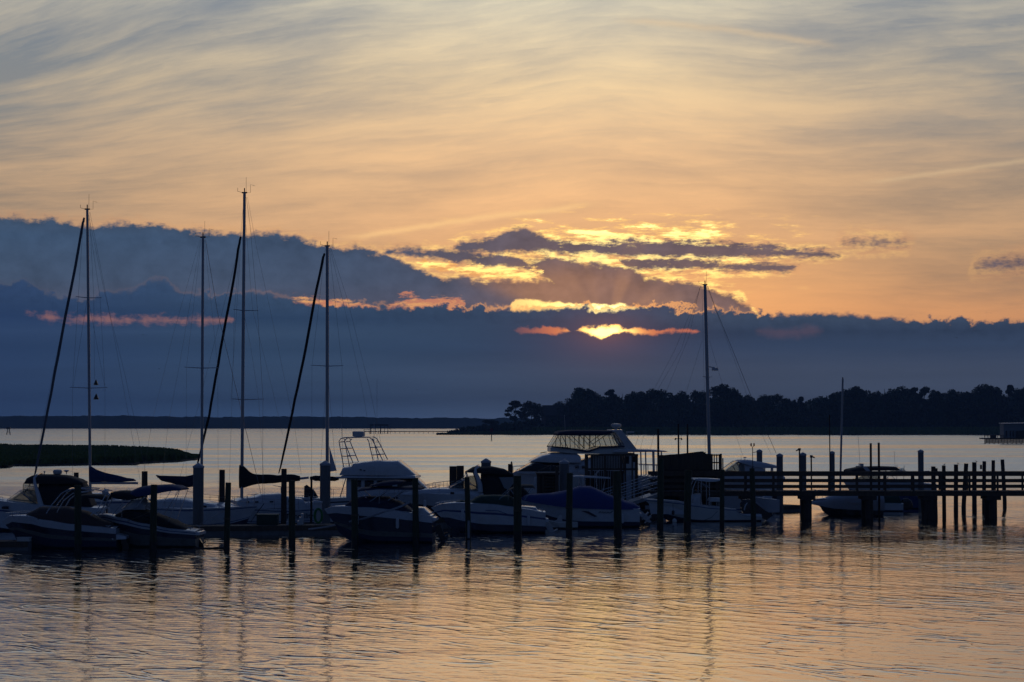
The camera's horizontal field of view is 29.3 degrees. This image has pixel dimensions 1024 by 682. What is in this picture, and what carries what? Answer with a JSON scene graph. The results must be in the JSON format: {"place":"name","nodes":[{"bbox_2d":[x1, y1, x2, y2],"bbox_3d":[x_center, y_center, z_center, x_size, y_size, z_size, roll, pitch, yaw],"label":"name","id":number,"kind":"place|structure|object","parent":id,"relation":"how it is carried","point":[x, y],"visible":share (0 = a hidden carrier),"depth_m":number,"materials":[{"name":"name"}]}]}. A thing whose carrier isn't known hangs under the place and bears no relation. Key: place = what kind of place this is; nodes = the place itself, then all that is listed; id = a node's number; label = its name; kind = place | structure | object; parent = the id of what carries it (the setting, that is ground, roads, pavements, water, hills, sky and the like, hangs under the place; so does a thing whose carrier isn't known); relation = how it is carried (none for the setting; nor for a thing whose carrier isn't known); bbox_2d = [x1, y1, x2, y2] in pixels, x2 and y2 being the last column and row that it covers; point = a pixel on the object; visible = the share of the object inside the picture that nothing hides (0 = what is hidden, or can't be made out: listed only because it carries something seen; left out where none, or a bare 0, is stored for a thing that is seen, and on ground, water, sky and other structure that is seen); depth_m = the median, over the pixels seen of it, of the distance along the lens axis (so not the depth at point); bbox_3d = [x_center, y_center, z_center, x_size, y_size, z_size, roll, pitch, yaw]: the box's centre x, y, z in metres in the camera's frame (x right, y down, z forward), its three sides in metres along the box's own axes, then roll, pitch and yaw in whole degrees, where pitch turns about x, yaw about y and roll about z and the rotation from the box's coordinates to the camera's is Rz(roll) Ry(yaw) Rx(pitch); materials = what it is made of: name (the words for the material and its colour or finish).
{"place":"outdoors","nodes":[
{"label":"outdoors","id":0,"kind":"place"},
{"bbox_2d":[0,458,197,467],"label":"marsh islet ground","id":1,"kind":"structure","parent":0,"point":[62,464],"depth_m":297.65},
{"bbox_2d":[0,443,198,465],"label":"marsh islet grass","id":2,"kind":"structure","parent":1,"relation":"on","point":[10,454],"depth_m":330.77,"materials":[{"name":"plant"}]},
{"bbox_2d":[0,429,1023,681],"bbox_3d":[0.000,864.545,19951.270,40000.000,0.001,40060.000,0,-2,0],"label":"water","id":3,"kind":"structure","parent":0,"point":[906,595],"depth_m":71.31,"materials":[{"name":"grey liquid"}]},
{"bbox_2d":[0,540,32,549],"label":"floating dock","id":4,"kind":"object","parent":3,"relation":"on","point":[14,545],"visible":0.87,"depth_m":94.16,"materials":[{"name":"brown wood"}]},
{"bbox_2d":[0,469,105,530],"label":"cabin cruiser","id":5,"kind":"object","parent":3,"relation":"on","point":[49,490],"visible":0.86,"depth_m":111.28,"materials":[{"name":"paint"}]},
{"bbox_2d":[2,487,128,548],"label":"runabout","id":6,"kind":"object","parent":3,"relation":"on","point":[47,527],"visible":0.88,"depth_m":95.49,"materials":[{"name":"paint"}]},
{"bbox_2d":[74,485,81,550],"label":"piling","id":7,"kind":"object","parent":3,"relation":"in","point":[77,522],"visible":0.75,"depth_m":93.58,"materials":[{"name":"wood"}]},
{"bbox_2d":[25,201,149,513],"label":"sailboat","id":8,"kind":"object","parent":3,"relation":"on","point":[96,476],"visible":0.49,"depth_m":121.39,"materials":[{"name":"paint"},{"name":"aluminium"},{"name":"navy canvas"}]},
{"bbox_2d":[96,484,208,546],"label":"runabout","id":9,"kind":"object","parent":3,"relation":"on","point":[172,532],"visible":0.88,"depth_m":96.66,"materials":[{"name":"white plastic"}]},
{"bbox_2d":[149,484,156,548],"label":"piling","id":10,"kind":"object","parent":3,"relation":"in","point":[153,522],"visible":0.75,"depth_m":95.10,"materials":[{"name":"wood"}]},
{"bbox_2d":[193,463,203,524],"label":"capped piling","id":11,"kind":"object","parent":3,"relation":"in","point":[198,492],"visible":0.89,"depth_m":109.13,"materials":[{"name":"wood"}]},
{"bbox_2d":[142,229,261,524],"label":"sailboat","id":12,"kind":"object","parent":3,"relation":"on","point":[240,514],"visible":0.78,"depth_m":115.14,"materials":[{"name":"paint"}]},
{"bbox_2d":[219,470,224,501],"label":"piling","id":13,"kind":"object","parent":3,"relation":"in","point":[221,485],"visible":0.37,"depth_m":115.13,"materials":[{"name":"brown wood"}]},
{"bbox_2d":[224,482,230,547],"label":"piling","id":14,"kind":"object","parent":3,"relation":"in","point":[227,515],"visible":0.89,"depth_m":96.28,"materials":[{"name":"wood"}]},
{"bbox_2d":[176,184,317,523],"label":"sailboat","id":15,"kind":"object","parent":3,"relation":"on","point":[271,502],"visible":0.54,"depth_m":118.90,"materials":[{"name":"paint"}]},
{"bbox_2d":[0,415,530,428],"bbox_3d":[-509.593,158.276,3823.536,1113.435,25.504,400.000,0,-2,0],"label":"shore woods","id":16,"kind":"object","parent":3,"relation":"on","point":[123,422],"visible":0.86,"depth_m":3627.34,"materials":[{"name":"green plant"}]},
{"bbox_2d":[190,523,340,535],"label":"floating dock","id":17,"kind":"object","parent":3,"relation":"on","point":[239,529],"visible":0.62,"depth_m":107.49,"materials":[{"name":"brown wood"}]},
{"bbox_2d":[256,514,279,524],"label":"dock box","id":18,"kind":"object","parent":17,"relation":"on","point":[267,519],"visible":1,"depth_m":108.25,"materials":[{"name":"plastic"}]},
{"bbox_2d":[313,500,322,522],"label":"dock pedestal","id":19,"kind":"object","parent":17,"relation":"on","point":[317,504],"visible":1,"depth_m":110.42,"materials":[{"name":"white plastic"}]},
{"bbox_2d":[281,469,286,523],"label":"piling","id":20,"kind":"object","parent":3,"relation":"in","point":[283,496],"visible":0.75,"depth_m":115.12,"materials":[{"name":"brown wood"}]},
{"bbox_2d":[289,480,294,544],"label":"piling","id":21,"kind":"object","parent":3,"relation":"in","point":[291,512],"visible":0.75,"depth_m":98.27,"materials":[{"name":"wood"}]},
{"bbox_2d":[320,460,330,523],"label":"capped piling","id":22,"kind":"object","parent":3,"relation":"in","point":[325,467],"visible":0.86,"depth_m":113.34,"materials":[{"name":"wood"}]},
{"bbox_2d":[273,241,383,500],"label":"sailboat","id":23,"kind":"object","parent":3,"relation":"on","point":[306,497],"visible":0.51,"depth_m":122.66,"materials":[{"name":"paint"}]},
{"bbox_2d":[351,479,358,543],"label":"piling","id":24,"kind":"object","parent":3,"relation":"in","point":[354,506],"visible":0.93,"depth_m":99.10,"materials":[{"name":"wood"}]},
{"bbox_2d":[325,480,449,542],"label":"runabout","id":25,"kind":"object","parent":3,"relation":"on","point":[394,526],"visible":0.86,"depth_m":100.40,"materials":[{"name":"paint"}]},
{"bbox_2d":[308,501,409,529],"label":"mooring line","id":26,"kind":"object","parent":25,"relation":"attached to","point":[400,506],"visible":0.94,"depth_m":99.37,"materials":[{"name":"fabric"}]},
{"bbox_2d":[330,424,458,522],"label":"sportfishing boat","id":27,"kind":"object","parent":3,"relation":"on","point":[366,473],"visible":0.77,"depth_m":119.99,"materials":[{"name":"paint"}]},
{"bbox_2d":[364,424,446,433],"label":"boathouse pier","id":28,"kind":"structure","parent":3,"relation":"in","point":[380,425],"depth_m":1426.39,"materials":[{"name":"brown wood"}]},
{"bbox_2d":[412,478,418,542],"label":"piling","id":29,"kind":"object","parent":3,"relation":"in","point":[415,504],"visible":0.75,"depth_m":99.96,"materials":[{"name":"wood"}]},
{"bbox_2d":[449,466,456,485],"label":"square pile","id":30,"kind":"object","parent":3,"relation":"in","point":[453,474],"visible":0.36,"depth_m":120.96,"materials":[{"name":"brown wood"}]},
{"bbox_2d":[397,464,528,517],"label":"express cruiser","id":31,"kind":"object","parent":3,"relation":"on","point":[495,481],"visible":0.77,"depth_m":116.94,"materials":[{"name":"white plastic"}]},
{"bbox_2d":[464,477,470,538],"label":"piling","id":32,"kind":"object","parent":3,"relation":"in","point":[467,510],"visible":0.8,"depth_m":103.49,"materials":[{"name":"wood"}]},
{"bbox_2d":[431,484,557,532],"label":"runabout","id":33,"kind":"object","parent":3,"relation":"on","point":[492,513],"visible":0.81,"depth_m":109.37,"materials":[{"name":"white plastic"}]},
{"bbox_2d":[513,476,521,538],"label":"piling","id":34,"kind":"object","parent":3,"relation":"in","point":[517,503],"visible":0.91,"depth_m":103.88,"materials":[{"name":"wood"}]},
{"bbox_2d":[546,515,577,528],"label":"dinghy","id":35,"kind":"object","parent":3,"relation":"on","point":[558,523],"visible":0.55,"depth_m":113.56,"materials":[{"name":"white plastic"}]},
{"bbox_2d":[559,459,568,490],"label":"capped piling","id":36,"kind":"object","parent":3,"relation":"in","point":[563,467],"visible":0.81,"depth_m":121.58,"materials":[{"name":"wood"}]},
{"bbox_2d":[566,473,572,534],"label":"piling","id":37,"kind":"object","parent":3,"relation":"in","point":[569,495],"visible":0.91,"depth_m":107.23,"materials":[{"name":"wood"}]},
{"bbox_2d":[522,486,651,526],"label":"runabout","id":38,"kind":"object","parent":3,"relation":"on","point":[592,507],"visible":0.8,"depth_m":115.38,"materials":[{"name":"paint"}]},
{"bbox_2d":[513,415,666,508],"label":"motor yacht","id":39,"kind":"object","parent":3,"relation":"on","point":[554,458],"visible":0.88,"depth_m":133.70,"materials":[{"name":"paint"}]},
{"bbox_2d":[573,470,609,491],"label":"railing","id":40,"kind":"object","parent":39,"relation":"attached to","point":[595,476],"visible":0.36,"depth_m":126.14,"materials":[{"name":"metal"}]},
{"bbox_2d":[613,471,621,533],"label":"piling","id":41,"kind":"object","parent":3,"relation":"in","point":[617,502],"visible":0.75,"depth_m":108.68,"materials":[{"name":"wood"}]},
{"bbox_2d":[657,459,663,528],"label":"piling","id":42,"kind":"object","parent":3,"relation":"in","point":[660,495],"visible":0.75,"depth_m":114.00,"materials":[{"name":"wood"}]},
{"bbox_2d":[638,469,719,508],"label":"dock platform","id":43,"kind":"structure","parent":3,"relation":"in","point":[644,503],"depth_m":128.23,"materials":[{"name":"brown wood"}]},
{"bbox_2d":[659,451,722,489],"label":"board screen","id":44,"kind":"object","parent":43,"relation":"on","point":[698,460],"visible":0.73,"depth_m":128.66,"materials":[{"name":"brown wood"}]},
{"bbox_2d":[684,470,691,526],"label":"piling","id":45,"kind":"object","parent":3,"relation":"in","point":[687,498],"visible":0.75,"depth_m":115.64,"materials":[{"name":"wood"}]},
{"bbox_2d":[635,271,775,512],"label":"sailboat","id":46,"kind":"object","parent":3,"relation":"on","point":[732,501],"visible":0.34,"depth_m":135.26,"materials":[{"name":"paint"}]},
{"bbox_2d":[645,477,773,520],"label":"console boat","id":47,"kind":"object","parent":3,"relation":"on","point":[673,509],"visible":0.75,"depth_m":122.53,"materials":[{"name":"paint"}]},
{"bbox_2d":[720,469,724,526],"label":"piling","id":48,"kind":"object","parent":3,"relation":"in","point":[722,482],"visible":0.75,"depth_m":116.26,"materials":[{"name":"wood"}]},
{"bbox_2d":[749,468,755,523],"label":"piling","id":49,"kind":"object","parent":3,"relation":"in","point":[752,496],"visible":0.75,"depth_m":119.80,"materials":[{"name":"wood"}]},
{"bbox_2d":[723,457,784,498],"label":"cabin cruiser","id":50,"kind":"object","parent":3,"relation":"on","point":[740,465],"visible":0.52,"depth_m":138.64,"materials":[{"name":"paint"}]},
{"bbox_2d":[756,496,779,511],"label":"skiff","id":51,"kind":"object","parent":3,"relation":"on","point":[768,503],"visible":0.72,"depth_m":133.02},
{"bbox_2d":[776,453,782,513],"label":"capped piling","id":52,"kind":"object","parent":3,"relation":"in","point":[779,461],"visible":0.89,"depth_m":133.36,"materials":[{"name":"wood"}]},
{"bbox_2d":[783,504,799,511],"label":"floating dock","id":53,"kind":"object","parent":3,"relation":"on","point":[789,508],"visible":0.13,"depth_m":136.58,"materials":[{"name":"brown wood"}]},
{"bbox_2d":[800,452,806,513],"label":"capped piling","id":54,"kind":"object","parent":3,"relation":"in","point":[803,455],"visible":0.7,"depth_m":133.37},
{"bbox_2d":[813,377,843,498],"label":"sailboat","id":55,"kind":"object","parent":3,"relation":"on","point":[841,431],"visible":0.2,"depth_m":139.14,"materials":[{"name":"paint"}]},
{"bbox_2d":[830,451,834,489],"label":"capped piling","id":56,"kind":"object","parent":3,"relation":"in","point":[832,458],"visible":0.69,"depth_m":137.30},
{"bbox_2d":[648,471,1023,518],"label":"pier","id":57,"kind":"structure","parent":3,"relation":"in","point":[929,505],"depth_m":126.16,"materials":[{"name":"brown wood"}]},
{"bbox_2d":[812,496,884,515],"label":"runabout","id":58,"kind":"object","parent":3,"relation":"on","point":[840,505],"visible":0.7,"depth_m":129.54,"materials":[{"name":"paint"}]},
{"bbox_2d":[844,440,936,508],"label":"cabin cruiser","id":59,"kind":"object","parent":3,"relation":"on","point":[862,467],"visible":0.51,"depth_m":140.78,"materials":[{"name":"paint"}]},
{"bbox_2d":[884,496,912,511],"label":"runabout","id":60,"kind":"object","parent":3,"relation":"on","point":[894,504],"visible":0.64,"depth_m":136.53,"materials":[{"name":"paint"}]},
{"bbox_2d":[918,449,923,509],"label":"capped piling","id":61,"kind":"object","parent":3,"relation":"in","point":[920,460],"visible":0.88,"depth_m":139.73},
{"bbox_2d":[942,465,945,517],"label":"weathered pile","id":62,"kind":"object","parent":3,"relation":"in","point":[944,497],"visible":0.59,"depth_m":127.61,"materials":[{"name":"brown wood"}]},
{"bbox_2d":[954,464,957,514],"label":"weathered pile","id":63,"kind":"object","parent":3,"relation":"in","point":[955,497],"visible":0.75,"depth_m":131.14,"materials":[{"name":"brown wood"}]},
{"bbox_2d":[961,463,967,513],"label":"weathered pile","id":64,"kind":"object","parent":3,"relation":"in","point":[963,508],"visible":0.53,"depth_m":133.37,"materials":[{"name":"brown wood"}]},
{"bbox_2d":[972,462,976,512],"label":"weathered pile","id":65,"kind":"object","parent":3,"relation":"in","point":[974,498],"visible":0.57,"depth_m":134.91,"materials":[{"name":"brown wood"}]},
{"bbox_2d":[979,423,1023,443],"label":"pier house","id":66,"kind":"structure","parent":3,"relation":"in","point":[1011,433],"depth_m":646.47,"materials":[{"name":"grey wood"}]},
{"bbox_2d":[1001,459,1006,506],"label":"weathered pile","id":67,"kind":"object","parent":3,"relation":"in","point":[1003,483],"visible":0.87,"depth_m":144.00,"materials":[{"name":"brown wood"}]},
{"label":"floating dock","id":68,"kind":"object","parent":3,"relation":"on","visible":0},
{"bbox_2d":[536,472,554,493],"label":"louvred box","id":69,"kind":"object","parent":68,"relation":"on","point":[545,482],"visible":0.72,"depth_m":122.23,"materials":[{"name":"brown wood"}]},
{"bbox_2d":[585,454,637,504],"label":"boat superstructure","id":70,"kind":"object","parent":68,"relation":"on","point":[610,466],"visible":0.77,"depth_m":127.26,"materials":[{"name":"white plastic"}]},
{"bbox_2d":[601,475,656,503],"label":"gangway","id":71,"kind":"object","parent":68,"relation":"on","point":[639,499],"visible":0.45,"depth_m":125.43,"materials":[{"name":"metal"}]},
{"bbox_2d":[0,0,1023,418],"label":"sky","id":72,"kind":"structure","parent":0,"point":[523,201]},
{"bbox_2d":[436,434,999,434],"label":"wooded point ground","id":73,"kind":"structure","parent":0,"point":[754,434],"depth_m":1242.81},
{"bbox_2d":[504,400,526,421],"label":"lone pine","id":74,"kind":"object","parent":73,"relation":"on","point":[515,404],"visible":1,"depth_m":1278.96,"materials":[{"name":"green plant"}]},
{"bbox_2d":[518,401,543,426],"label":"broadleaf tree","id":75,"kind":"object","parent":73,"relation":"on","point":[536,412],"visible":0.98,"depth_m":1283.50,"materials":[{"name":"green plant"}]},
{"bbox_2d":[541,405,570,426],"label":"house","id":76,"kind":"structure","parent":73,"relation":"on","point":[549,411],"depth_m":1300.53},
{"bbox_2d":[553,401,576,423],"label":"broadleaf tree","id":77,"kind":"object","parent":73,"relation":"on","point":[566,410],"visible":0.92,"depth_m":1304.97,"materials":[{"name":"green plant"}]},
{"bbox_2d":[564,390,588,426],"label":"broadleaf tree","id":78,"kind":"object","parent":73,"relation":"on","point":[571,402],"visible":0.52,"depth_m":1311.86,"materials":[{"name":"green plant"}]},
{"bbox_2d":[570,387,602,423],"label":"broadleaf tree","id":79,"kind":"object","parent":73,"relation":"on","point":[588,393],"visible":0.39,"depth_m":1315.67,"materials":[{"name":"green plant"}]},
{"bbox_2d":[602,389,616,426],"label":"pine tree","id":80,"kind":"object","parent":73,"relation":"on","point":[611,394],"visible":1,"depth_m":1304.63,"materials":[{"name":"green plant"}]},
{"bbox_2d":[605,394,639,426],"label":"broadleaf tree","id":81,"kind":"object","parent":73,"relation":"on","point":[629,398],"visible":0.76,"depth_m":1311.11,"materials":[{"name":"green plant"}]},
{"bbox_2d":[631,391,644,423],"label":"broadleaf tree","id":82,"kind":"object","parent":73,"relation":"on","point":[636,396],"visible":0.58,"depth_m":1318.95,"materials":[{"name":"green plant"}]},
{"bbox_2d":[644,388,677,426],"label":"broadleaf tree","id":83,"kind":"object","parent":73,"relation":"on","point":[655,412],"visible":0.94,"depth_m":1303.97,"materials":[{"name":"green plant"}]},
{"bbox_2d":[666,395,684,423],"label":"broadleaf tree","id":84,"kind":"object","parent":73,"relation":"on","point":[676,405],"visible":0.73,"depth_m":1308.32,"materials":[{"name":"green plant"}]},
{"bbox_2d":[676,391,691,426],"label":"broadleaf tree","id":85,"kind":"object","parent":73,"relation":"on","point":[682,395],"visible":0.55,"depth_m":1318.38,"materials":[{"name":"green plant"}]},
{"bbox_2d":[690,390,705,424],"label":"broadleaf tree","id":86,"kind":"object","parent":73,"relation":"on","point":[701,394],"visible":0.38,"depth_m":1323.38,"materials":[{"name":"green plant"}]},
{"bbox_2d":[436,426,999,434],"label":"shoreline","id":87,"kind":"structure","parent":73,"relation":"on","point":[781,430],"depth_m":1259.99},
{"bbox_2d":[705,383,745,426],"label":"broadleaf tree","id":88,"kind":"object","parent":73,"relation":"on","point":[718,402],"visible":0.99,"depth_m":1296.49,"materials":[{"name":"green plant"}]},
{"bbox_2d":[447,391,1023,432],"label":"woods undergrowth","id":89,"kind":"object","parent":73,"relation":"on","point":[964,409],"visible":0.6,"depth_m":1299.47,"materials":[{"name":"green plant"}]},
{"bbox_2d":[723,395,751,423],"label":"broadleaf tree","id":90,"kind":"object","parent":73,"relation":"on","point":[745,400],"visible":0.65,"depth_m":1304.90,"materials":[{"name":"green plant"}]},
{"bbox_2d":[757,394,787,424],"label":"broadleaf tree","id":91,"kind":"object","parent":73,"relation":"on","point":[776,398],"visible":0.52,"depth_m":1318.18,"materials":[{"name":"green plant"}]},
{"bbox_2d":[537,399,1023,427],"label":"woods thicket","id":92,"kind":"object","parent":73,"relation":"on","point":[838,423],"visible":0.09,"depth_m":1321.68,"materials":[{"name":"green plant"}]},
{"bbox_2d":[778,398,797,416],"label":"broadleaf tree","id":93,"kind":"object","parent":73,"relation":"on","point":[787,402],"visible":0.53,"depth_m":1327.25,"materials":[{"name":"green plant"}]},
{"bbox_2d":[805,396,834,422],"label":"broadleaf tree","id":94,"kind":"object","parent":73,"relation":"on","point":[809,413],"visible":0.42,"depth_m":1310.00,"materials":[{"name":"green plant"}]},
{"bbox_2d":[840,386,884,424],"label":"broadleaf tree","id":95,"kind":"object","parent":73,"relation":"on","point":[854,393],"visible":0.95,"depth_m":1304.92,"materials":[{"name":"green plant"}]},
{"bbox_2d":[868,388,904,426],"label":"broadleaf tree","id":96,"kind":"object","parent":73,"relation":"on","point":[893,414],"visible":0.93,"depth_m":1310.96,"materials":[{"name":"green plant"}]},
{"bbox_2d":[887,386,914,424],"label":"broadleaf tree","id":97,"kind":"object","parent":73,"relation":"on","point":[903,391],"visible":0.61,"depth_m":1316.02,"materials":[{"name":"green plant"}]},
{"bbox_2d":[915,386,931,425],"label":"pine tree","id":98,"kind":"object","parent":73,"relation":"on","point":[924,391],"visible":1,"depth_m":1303.18,"materials":[{"name":"green plant"}]},
{"bbox_2d":[925,389,946,422],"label":"broadleaf tree","id":99,"kind":"object","parent":73,"relation":"on","point":[934,396],"visible":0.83,"depth_m":1306.47,"materials":[{"name":"green plant"}]},
{"bbox_2d":[936,389,959,425],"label":"broadleaf tree","id":100,"kind":"object","parent":73,"relation":"on","point":[947,408],"visible":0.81,"depth_m":1315.20,"materials":[{"name":"green plant"}]},
{"bbox_2d":[963,384,1001,426],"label":"broadleaf tree","id":101,"kind":"object","parent":73,"relation":"on","point":[985,403],"visible":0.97,"depth_m":1300.85,"materials":[{"name":"green plant"}]},
{"bbox_2d":[981,385,1009,426],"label":"broadleaf tree","id":102,"kind":"object","parent":73,"relation":"on","point":[997,390],"visible":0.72,"depth_m":1302.07,"materials":[{"name":"green plant"}]},
{"bbox_2d":[1014,387,1023,422],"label":"broadleaf tree","id":103,"kind":"object","parent":73,"relation":"on","point":[1018,392],"visible":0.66,"depth_m":1319.73,"materials":[{"name":"green plant"}]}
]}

